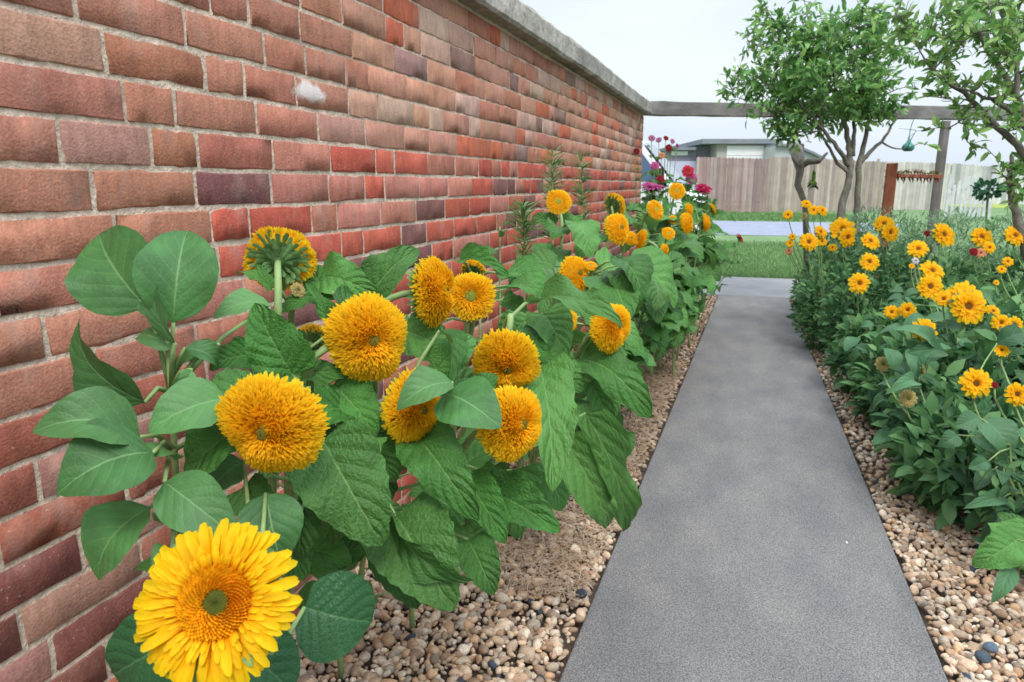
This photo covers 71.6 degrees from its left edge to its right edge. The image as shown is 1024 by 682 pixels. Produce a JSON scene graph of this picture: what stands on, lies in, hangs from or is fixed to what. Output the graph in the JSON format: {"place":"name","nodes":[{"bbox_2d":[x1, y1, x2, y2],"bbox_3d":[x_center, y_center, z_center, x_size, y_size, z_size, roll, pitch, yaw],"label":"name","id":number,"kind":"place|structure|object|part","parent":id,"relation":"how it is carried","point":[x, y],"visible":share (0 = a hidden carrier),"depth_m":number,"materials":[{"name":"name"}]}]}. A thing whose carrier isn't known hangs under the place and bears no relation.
{"place":"outdoors","nodes":[
{"label":"outdoors","id":0,"kind":"place"},
{"bbox_2d":[0,0,652,681],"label":"brick wall","id":1,"kind":"structure","parent":0,"point":[356,132],"depth_m":1.53,"materials":[{"name":"red brick"}]},
{"bbox_2d":[292,509,621,681],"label":"gravel","id":2,"kind":"structure","parent":0,"point":[410,651],"depth_m":1.86,"materials":[{"name":"beige gravel"}]},
{"bbox_2d":[133,303,459,610],"bbox_3d":[-0.342,0.433,1.111,0.525,0.998,0.311,9,15,36],"label":"sunflower plant","id":3,"kind":"object","parent":2,"relation":"on","point":[271,419],"visible":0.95,"depth_m":0.95,"materials":[{"name":"green plant"}]},
{"bbox_2d":[209,251,407,630],"bbox_3d":[-0.372,0.359,1.329,0.296,1.048,0.484,-5,13,-22],"label":"sunflower plant","id":4,"kind":"object","parent":2,"relation":"on","point":[364,329],"visible":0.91,"depth_m":1.08,"materials":[{"name":"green plant"}]},
{"bbox_2d":[288,323,338,579],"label":"sunflower plant","id":5,"kind":"object","parent":2,"relation":"on","point":[312,333],"visible":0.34,"depth_m":1.31,"materials":[{"name":"green plant"}]},
{"bbox_2d":[282,245,454,577],"bbox_3d":[-0.258,0.322,1.487,0.310,1.053,0.589,0,12,-1],"label":"sunflower plant","id":6,"kind":"object","parent":2,"relation":"on","point":[430,293],"visible":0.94,"depth_m":1.25,"materials":[{"name":"green plant"}]},
{"bbox_2d":[299,322,542,681],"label":"sunflower plant","id":7,"kind":"object","parent":2,"relation":"on","point":[419,441],"visible":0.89,"depth_m":1.07,"materials":[{"name":"green plant"}]},
{"bbox_2d":[409,242,547,497],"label":"sunflower plant","id":8,"kind":"object","parent":2,"relation":"on","point":[474,295],"visible":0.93,"depth_m":1.49,"materials":[{"name":"green plant"}]},
{"bbox_2d":[451,319,528,468],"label":"sunflower plant","id":9,"kind":"object","parent":2,"relation":"on","point":[502,465],"visible":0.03,"depth_m":2.43,"materials":[{"name":"green plant"}]},
{"bbox_2d":[476,221,515,342],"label":"leafy plant","id":10,"kind":"object","parent":2,"relation":"on","point":[499,295],"visible":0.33,"depth_m":2.33,"materials":[{"name":"green plant"}]},
{"bbox_2d":[421,273,622,524],"bbox_3d":[-0.076,0.327,1.602,0.252,0.994,0.722,-6,14,-26],"label":"sunflower plant","id":11,"kind":"object","parent":2,"relation":"on","point":[507,354],"visible":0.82,"depth_m":1.28,"materials":[{"name":"green plant"}]},
{"bbox_2d":[464,243,677,510],"bbox_3d":[0.103,0.198,2.187,0.745,0.994,0.358,7,14,30],"label":"sunflower plant","id":12,"kind":"object","parent":2,"relation":"on","point":[625,282],"visible":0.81,"depth_m":1.98,"materials":[{"name":"green plant"}]},
{"bbox_2d":[575,589,586,598],"bbox_3d":[0.197,0.718,2.013,0.036,0.024,0.031,-9,15,-36],"label":"stone","id":13,"kind":"object","parent":2,"relation":"on","point":[580,592],"visible":0.98,"depth_m":2.00,"materials":[{"name":"grey stone"}]},
{"bbox_2d":[493,295,717,517],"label":"gravel","id":14,"kind":"structure","parent":0,"point":[693,336],"depth_m":4.06,"materials":[{"name":"beige gravel"}]},
{"bbox_2d":[532,189,600,431],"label":"sunflower plant","id":15,"kind":"object","parent":14,"relation":"on","point":[586,238],"visible":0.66,"depth_m":2.57,"materials":[{"name":"green plant"}]},
{"bbox_2d":[459,360,683,605],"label":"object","id":16,"kind":"structure","parent":14,"relation":"on","point":[575,532],"depth_m":2.29,"materials":[{"name":"beige gravel"}]},
{"bbox_2d":[571,192,625,355],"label":"sunflower plant","id":17,"kind":"object","parent":14,"relation":"on","point":[614,203],"visible":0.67,"depth_m":3.19,"materials":[{"name":"green plant"}]},
{"bbox_2d":[574,212,653,425],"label":"sunflower plant","id":18,"kind":"object","parent":14,"relation":"on","point":[617,231],"visible":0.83,"depth_m":2.79,"materials":[{"name":"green plant"}]},
{"bbox_2d":[635,181,663,239],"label":"zinnia plant","id":19,"kind":"object","parent":14,"relation":"on","point":[651,187],"visible":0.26,"depth_m":4.60,"materials":[{"name":"pink plant"}]},
{"bbox_2d":[626,349,676,431],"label":"weeds","id":20,"kind":"object","parent":14,"relation":"on","point":[654,373],"visible":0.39,"depth_m":4.34,"materials":[{"name":"green plant"}]},
{"bbox_2d":[616,251,694,416],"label":"sunflower plant","id":21,"kind":"object","parent":14,"relation":"on","point":[679,275],"visible":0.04,"depth_m":3.31,"materials":[{"name":"green plant"}]},
{"bbox_2d":[638,161,673,238],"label":"zinnia plant","id":22,"kind":"object","parent":14,"relation":"on","point":[660,179],"visible":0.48,"depth_m":5.19,"materials":[{"name":"green plant"}]},
{"bbox_2d":[630,183,700,367],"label":"sunflower plant","id":23,"kind":"object","parent":14,"relation":"on","point":[676,191],"visible":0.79,"depth_m":4.20,"materials":[{"name":"green plant"}]},
{"bbox_2d":[633,203,703,371],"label":"sunflower plant","id":24,"kind":"object","parent":14,"relation":"on","point":[686,223],"visible":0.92,"depth_m":4.20,"materials":[{"name":"green plant"}]},
{"bbox_2d":[639,227,702,348],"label":"sunflower plant","id":25,"kind":"object","parent":14,"relation":"on","point":[668,233],"visible":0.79,"depth_m":3.65,"materials":[{"name":"green plant"}]},
{"bbox_2d":[665,276,709,378],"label":"sunflower plant","id":26,"kind":"object","parent":14,"relation":"on","point":[676,338],"visible":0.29,"depth_m":4.12,"materials":[{"name":"green plant"}]},
{"bbox_2d":[657,212,719,360],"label":"sunflower plant","id":27,"kind":"object","parent":14,"relation":"on","point":[704,223],"visible":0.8,"depth_m":4.31,"materials":[{"name":"green plant"}]},
{"bbox_2d":[673,221,722,333],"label":"sunflower plant","id":28,"kind":"object","parent":14,"relation":"on","point":[716,228],"visible":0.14,"depth_m":5.34,"materials":[{"name":"green plant"}]},
{"bbox_2d":[295,186,1023,681],"bbox_3d":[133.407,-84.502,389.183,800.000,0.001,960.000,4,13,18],"label":"ground","id":29,"kind":"structure","parent":0,"point":[595,588],"depth_m":2.01,"materials":[{"name":"soil"}]},
{"bbox_2d":[32,225,289,579],"bbox_3d":[-0.436,0.399,1.009,0.314,1.107,0.374,0,12,-1],"label":"sunflower plant","id":30,"kind":"object","parent":29,"relation":"on","point":[160,281],"visible":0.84,"depth_m":0.87,"materials":[{"name":"green plant"}]},
{"bbox_2d":[105,454,374,681],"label":"sunflower plant","id":31,"kind":"object","parent":29,"relation":"on","point":[222,603],"visible":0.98,"depth_m":0.62,"materials":[{"name":"yellow plant"}]},
{"bbox_2d":[237,226,335,590],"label":"sunflower plant","id":32,"kind":"object","parent":29,"relation":"on","point":[278,261],"visible":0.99,"depth_m":1.20,"materials":[{"name":"green plant"}]},
{"bbox_2d":[357,351,641,632],"bbox_3d":[-0.113,0.424,1.476,0.696,0.860,0.633,4,13,18],"label":"sunflower plant","id":33,"kind":"object","parent":29,"relation":"on","point":[587,464],"visible":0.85,"depth_m":1.29,"materials":[{"name":"green plant"}]},
{"bbox_2d":[498,193,547,466],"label":"ferny weed","id":34,"kind":"object","parent":29,"relation":"on","point":[523,208],"visible":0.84,"depth_m":2.70,"materials":[{"name":"green plant"}]},
{"bbox_2d":[535,142,570,244],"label":"ferny weed","id":35,"kind":"object","parent":29,"relation":"on","point":[555,163],"visible":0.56,"depth_m":3.40,"materials":[{"name":"green plant"}]},
{"bbox_2d":[497,296,652,541],"bbox_3d":[0.102,0.296,1.966,0.339,0.898,0.767,-3,13,-14],"label":"sunflower plant","id":36,"kind":"object","parent":29,"relation":"on","point":[607,373],"visible":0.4,"depth_m":1.61,"materials":[{"name":"green plant"}]},
{"bbox_2d":[569,150,597,345],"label":"ferny weed","id":37,"kind":"object","parent":29,"relation":"on","point":[581,193],"visible":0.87,"depth_m":4.00,"materials":[{"name":"green plant"}]},
{"bbox_2d":[575,337,655,456],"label":"sunflower plant","id":38,"kind":"object","parent":29,"relation":"on","point":[643,356],"visible":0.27,"depth_m":2.71,"materials":[{"name":"green plant"}]},
{"bbox_2d":[633,148,642,234],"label":"zinnia plant","id":39,"kind":"object","parent":29,"relation":"on","point":[636,150],"visible":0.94,"depth_m":6.25,"materials":[{"name":"green plant"}]},
{"bbox_2d":[604,199,675,365],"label":"sunflower plant","id":40,"kind":"object","parent":29,"relation":"on","point":[652,213],"visible":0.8,"depth_m":3.91,"materials":[{"name":"green plant"}]},
{"bbox_2d":[620,229,701,417],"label":"sunflower plant","id":41,"kind":"object","parent":29,"relation":"on","point":[659,308],"visible":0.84,"depth_m":2.97,"materials":[{"name":"green plant"}]},
{"bbox_2d":[646,135,678,232],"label":"zinnia plant","id":42,"kind":"object","parent":29,"relation":"on","point":[661,155],"visible":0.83,"depth_m":5.92,"materials":[{"name":"green plant"}]},
{"bbox_2d":[656,209,698,297],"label":"sunflower plant","id":43,"kind":"object","parent":29,"relation":"on","point":[668,211],"visible":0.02,"depth_m":5.99,"materials":[{"name":"green plant"}]},
{"bbox_2d":[672,165,697,238],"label":"zinnia plant","id":44,"kind":"object","parent":29,"relation":"on","point":[691,178],"visible":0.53,"depth_m":5.27,"materials":[{"name":"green plant"}]},
{"bbox_2d":[687,183,712,272],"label":"zinnia plant","id":45,"kind":"object","parent":29,"relation":"on","point":[704,189],"visible":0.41,"depth_m":5.02,"materials":[{"name":"green plant"}]},
{"bbox_2d":[678,198,735,347],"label":"sunflower plant","id":46,"kind":"object","parent":29,"relation":"on","point":[710,210],"visible":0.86,"depth_m":4.84,"materials":[{"name":"green plant"}]},
{"bbox_2d":[697,234,746,336],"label":"zinnia plant","id":47,"kind":"object","parent":29,"relation":"on","point":[728,244],"visible":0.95,"depth_m":5.27,"materials":[{"name":"green plant"}]},
{"bbox_2d":[699,276,808,298],"bbox_3d":[2.834,-0.604,8.209,1.800,0.068,1.650,4,13,18],"label":"path crossing","id":48,"kind":"object","parent":29,"relation":"on","point":[762,287],"visible":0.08,"depth_m":8.07,"materials":[{"name":"concrete"}]},
{"bbox_2d":[789,140,827,274],"bbox_3d":[3.060,-1.273,7.465,0.396,1.624,0.322,4,13,18],"label":"driftwood stump","id":49,"kind":"object","parent":29,"relation":"on","point":[800,163],"visible":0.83,"depth_m":7.37,"materials":[{"name":"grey wood"}]},
{"bbox_2d":[807,165,818,190],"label":"hanging plant","id":50,"kind":"object","parent":49,"relation":"hanging from","point":[812,182],"visible":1,"depth_m":7.36,"materials":[{"name":"green plant"}]},
{"bbox_2d":[782,210,863,317],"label":"flower bush","id":51,"kind":"object","parent":29,"relation":"on","point":[829,251],"visible":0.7,"depth_m":5.69,"materials":[{"name":"green plant"}]},
{"bbox_2d":[716,0,940,270],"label":"garden tree","id":52,"kind":"object","parent":29,"relation":"on","point":[856,99],"visible":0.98,"depth_m":6.09,"materials":[{"name":"green plant"}]},
{"bbox_2d":[650,101,1013,262],"bbox_3d":[3.573,-1.503,7.616,4.474,2.001,0.143,-1,12,-4],"label":"pergola","id":53,"kind":"object","parent":29,"relation":"on","point":[699,109],"visible":0.43,"depth_m":7.42,"materials":[{"name":"grey wood"}]},
{"bbox_2d":[902,119,914,150],"bbox_3d":[3.852,-1.993,6.877,0.114,0.302,0.114,-1,12,-4],"label":"hanging feeder","id":54,"kind":"object","parent":53,"relation":"hanging from","point":[910,145],"visible":0.79,"depth_m":6.87,"materials":[{"name":"teal glass"}]},
{"bbox_2d":[801,200,870,298],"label":"flower bush","id":55,"kind":"object","parent":29,"relation":"on","point":[820,210],"visible":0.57,"depth_m":6.10,"materials":[{"name":"green plant"}]},
{"bbox_2d":[815,233,913,369],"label":"flower bush","id":56,"kind":"object","parent":29,"relation":"on","point":[859,284],"visible":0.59,"depth_m":4.46,"materials":[{"name":"green plant"}]},
{"bbox_2d":[817,217,915,339],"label":"flower bush","id":57,"kind":"object","parent":29,"relation":"on","point":[842,230],"visible":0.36,"depth_m":4.98,"materials":[{"name":"green plant"}]},
{"bbox_2d":[822,310,917,394],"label":"flower bush","id":58,"kind":"object","parent":29,"relation":"on","point":[839,352],"visible":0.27,"depth_m":3.92,"materials":[{"name":"green plant"}]},
{"bbox_2d":[840,302,958,427],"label":"flower bush","id":59,"kind":"object","parent":29,"relation":"on","point":[870,379],"visible":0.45,"depth_m":3.43,"materials":[{"name":"green plant"}]},
{"bbox_2d":[854,215,952,342],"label":"flower bush","id":60,"kind":"object","parent":29,"relation":"on","point":[887,228],"visible":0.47,"depth_m":4.82,"materials":[{"name":"green plant"}]},
{"bbox_2d":[873,163,942,287],"bbox_3d":[4.097,-1.132,7.331,0.753,1.366,0.136,-4,13,-16],"label":"planter rack","id":61,"kind":"object","parent":29,"relation":"on","point":[892,175],"visible":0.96,"depth_m":7.14,"materials":[{"name":"brown wood"}]},
{"bbox_2d":[881,204,1008,294],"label":"feathery bush","id":62,"kind":"object","parent":29,"relation":"on","point":[962,228],"visible":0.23,"depth_m":5.49,"materials":[{"name":"green plant"}]},
{"bbox_2d":[870,318,1023,484],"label":"flower bush","id":63,"kind":"object","parent":29,"relation":"on","point":[918,355],"visible":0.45,"depth_m":2.74,"materials":[{"name":"green plant"}]},
{"bbox_2d":[874,348,1023,532],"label":"flower bush","id":64,"kind":"object","parent":29,"relation":"on","point":[930,464],"visible":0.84,"depth_m":2.48,"materials":[{"name":"green plant"}]},
{"bbox_2d":[890,240,1010,349],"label":"flower bush","id":65,"kind":"object","parent":29,"relation":"on","point":[917,249],"visible":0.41,"depth_m":4.03,"materials":[{"name":"green plant"}]},
{"bbox_2d":[881,0,1023,260],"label":"garden tree","id":66,"kind":"object","parent":29,"relation":"on","point":[1006,29],"visible":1,"depth_m":4.23,"materials":[{"name":"green plant"}]},
{"bbox_2d":[949,202,1007,207],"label":"grass verge","id":67,"kind":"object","parent":29,"relation":"on","point":[998,206],"depth_m":40.06,"materials":[{"name":"green plant"}]},
{"bbox_2d":[935,305,1023,403],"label":"flower bush","id":68,"kind":"object","parent":29,"relation":"on","point":[1001,320],"visible":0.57,"depth_m":2.94,"materials":[{"name":"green plant"}]},
{"bbox_2d":[952,206,1023,302],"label":"feathery bush","id":69,"kind":"object","parent":29,"relation":"on","point":[1005,221],"visible":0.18,"depth_m":5.35,"materials":[{"name":"green plant"}]},
{"bbox_2d":[971,216,1004,282],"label":"leafy plant","id":70,"kind":"object","parent":29,"relation":"on","point":[987,229],"visible":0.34,"depth_m":5.01,"materials":[{"name":"green plant"}]},
{"bbox_2d":[970,177,1006,264],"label":"broad topped plant","id":71,"kind":"object","parent":29,"relation":"on","point":[980,183],"visible":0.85,"depth_m":6.20,"materials":[{"name":"green plant"}]},
{"bbox_2d":[958,279,1023,346],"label":"flower bush","id":72,"kind":"object","parent":29,"relation":"on","point":[1011,292],"visible":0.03,"depth_m":3.94,"materials":[{"name":"green plant"}]},
{"bbox_2d":[969,227,1023,316],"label":"flower bush","id":73,"kind":"object","parent":29,"relation":"on","point":[981,237],"visible":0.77,"depth_m":4.38,"materials":[{"name":"green plant"}]},
{"bbox_2d":[986,257,1023,347],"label":"flower bush","id":74,"kind":"object","parent":29,"relation":"on","point":[1006,262],"visible":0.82,"depth_m":3.70,"materials":[{"name":"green plant"}]},
{"bbox_2d":[1002,226,1023,268],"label":"flower bush","id":75,"kind":"object","parent":29,"relation":"on","point":[1012,235],"visible":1,"depth_m":4.29,"materials":[{"name":"yellow plant"}]},
{"bbox_2d":[659,139,782,204],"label":"house","id":76,"kind":"structure","parent":0,"point":[688,153],"depth_m":39.74,"materials":[{"name":"white paint"}]},
{"bbox_2d":[671,151,687,154],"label":"window","id":77,"kind":"structure","parent":76,"relation":"in","point":[673,152],"depth_m":40.71,"materials":[{"name":"white glass"}]},
{"bbox_2d":[725,146,763,204],"bbox_3d":[13.276,-9.286,39.860,2.601,3.252,0.063,0,12,0],"label":"garage door","id":78,"kind":"structure","parent":76,"relation":"in","point":[741,152],"depth_m":39.56,"materials":[{"name":"white paint"}]},
{"bbox_2d":[559,295,947,681],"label":"path","id":79,"kind":"structure","parent":0,"point":[734,557],"depth_m":2.26,"materials":[{"name":"concrete"}]},
{"bbox_2d":[521,0,1023,185],"label":"sky","id":80,"kind":"structure","parent":0,"point":[664,50],"materials":[{"name":"white"}]},
{"bbox_2d":[707,211,861,222],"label":"grass","id":81,"kind":"structure","parent":0,"point":[777,216],"depth_m":24.44,"materials":[{"name":"green plant"}]},
{"bbox_2d":[713,221,902,235],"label":"driveway","id":82,"kind":"structure","parent":0,"point":[757,228],"depth_m":19.50,"materials":[{"name":"grey concrete"}]},
{"bbox_2d":[688,239,962,280],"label":"grass","id":83,"kind":"structure","parent":0,"point":[736,270],"depth_m":10.72,"materials":[{"name":"green plant"}]},
{"bbox_2d":[789,299,911,492],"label":"gravel","id":84,"kind":"structure","parent":0,"point":[849,424],"depth_m":3.39,"materials":[{"name":"beige gravel"}]},
{"bbox_2d":[791,274,844,331],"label":"flower bush","id":85,"kind":"object","parent":84,"relation":"on","point":[811,283],"visible":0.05,"depth_m":5.57,"materials":[{"name":"green plant"}]},
{"bbox_2d":[785,226,878,351],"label":"flower bush","id":86,"kind":"object","parent":84,"relation":"on","point":[809,242],"visible":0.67,"depth_m":4.94,"materials":[{"name":"green plant"}]},
{"bbox_2d":[818,205,937,314],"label":"feathery bush","id":87,"kind":"object","parent":84,"relation":"on","point":[864,227],"visible":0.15,"depth_m":5.83,"materials":[{"name":"green plant"}]},
{"bbox_2d":[883,260,1023,369],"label":"flower bush","id":88,"kind":"object","parent":84,"relation":"on","point":[929,284],"visible":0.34,"depth_m":3.58,"materials":[{"name":"green plant"}]},
{"bbox_2d":[908,223,1008,323],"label":"flower bush","id":89,"kind":"object","parent":84,"relation":"on","point":[944,234],"visible":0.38,"depth_m":4.47,"materials":[{"name":"green plant"}]},
{"bbox_2d":[902,280,1023,446],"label":"flower bush","id":90,"kind":"object","parent":84,"relation":"on","point":[965,302],"visible":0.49,"depth_m":2.93,"materials":[{"name":"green plant"}]},
{"bbox_2d":[708,188,1023,284],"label":"lawn","id":91,"kind":"structure","parent":0,"point":[915,213],"depth_m":20.10,"materials":[{"name":"green plant"}]},
{"bbox_2d":[640,140,704,237],"bbox_3d":[0.731,-2.372,11.632,4.711,1.950,2.050,4,13,18],"label":"slide","id":92,"kind":"object","parent":91,"relation":"on","point":[646,160],"visible":0.04,"depth_m":10.32,"materials":[{"name":"white paint"}]},
{"bbox_3d":[1.906,-2.621,10.276,0.590,0.600,0.011,4,13,18],"label":"side window","id":93,"kind":"part","parent":92,"relation":"part of","materials":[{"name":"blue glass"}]},
{"bbox_2d":[695,157,768,212],"bbox_3d":[9.193,-6.555,29.849,3.004,2.303,0.202,0,12,0],"label":"board fence","id":94,"kind":"object","parent":91,"relation":"on","point":[756,170],"visible":0.77,"depth_m":29.73,"materials":[{"name":"beige wood"}]},
{"bbox_2d":[763,143,827,205],"bbox_3d":[15.596,-9.498,40.823,3.124,3.291,6.000,0,12,0],"label":"van","id":95,"kind":"object","parent":91,"relation":"on","point":[772,150],"visible":0.25,"depth_m":37.93,"materials":[{"name":"white metal"}]},
{"bbox_2d":[765,156,893,210],"bbox_3d":[13.971,-6.924,31.317,5.509,2.392,0.199,0,12,0],"label":"board fence","id":96,"kind":"object","parent":91,"relation":"on","point":[875,178],"visible":0.65,"depth_m":31.24,"materials":[{"name":"beige wood"}]},
{"bbox_2d":[893,161,950,209],"bbox_3d":[18.929,-7.197,32.965,2.604,2.218,0.198,0,12,0],"label":"board fence","id":97,"kind":"object","parent":91,"relation":"on","point":[919,198],"visible":0.62,"depth_m":32.91,"materials":[{"name":"white wood"}]},
{"bbox_2d":[943,174,995,219],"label":"garden gate","id":98,"kind":"structure","parent":91,"relation":"on","point":[963,189],"depth_m":23.97,"materials":[{"name":"white paint"}]},
{"bbox_2d":[949,163,1023,203],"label":"board fence","id":99,"kind":"object","parent":91,"relation":"on","point":[960,171],"visible":0.42,"depth_m":42.33,"materials":[{"name":"white wood"}]},
{"bbox_2d":[870,485,1023,681],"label":"gravel","id":100,"kind":"structure","parent":0,"point":[969,667],"depth_m":2.04,"materials":[{"name":"beige gravel"}]},
{"bbox_2d":[937,324,1023,577],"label":"flower bush","id":101,"kind":"object","parent":100,"relation":"on","point":[999,438],"visible":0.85,"depth_m":2.17,"materials":[{"name":"green plant"}]},
{"bbox_2d":[974,650,990,662],"bbox_3d":[1.159,0.777,1.745,0.034,0.027,0.039,-1,12,-3],"label":"stone","id":102,"kind":"object","parent":100,"relation":"on","point":[981,656],"visible":1,"depth_m":1.74,"materials":[{"name":"stone"}]},
{"bbox_2d":[982,641,998,652],"bbox_3d":[1.201,0.769,1.780,0.037,0.025,0.032,-2,13,-7],"label":"stone","id":103,"kind":"object","parent":100,"relation":"on","point":[990,646],"visible":1,"depth_m":1.77,"materials":[{"name":"stone"}]},
{"bbox_2d":[972,512,1023,602],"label":"flower bush","id":104,"kind":"object","parent":100,"relation":"on","point":[1001,547],"visible":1,"depth_m":1.73,"materials":[{"name":"green plant"}]},
{"bbox_2d":[991,345,1023,443],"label":"flower bush","id":105,"kind":"object","parent":100,"relation":"on","point":[1015,392],"visible":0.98,"depth_m":2.16,"materials":[{"name":"orange plant"}]},
{"label":"lawn beside garden","id":106,"kind":"structure","parent":0,"visible":0},
{"bbox_2d":[889,241,1022,297],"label":"grass","id":107,"kind":"structure","parent":106,"relation":"on","point":[943,253],"depth_m":11.48,"materials":[{"name":"green plant"}]}
]}

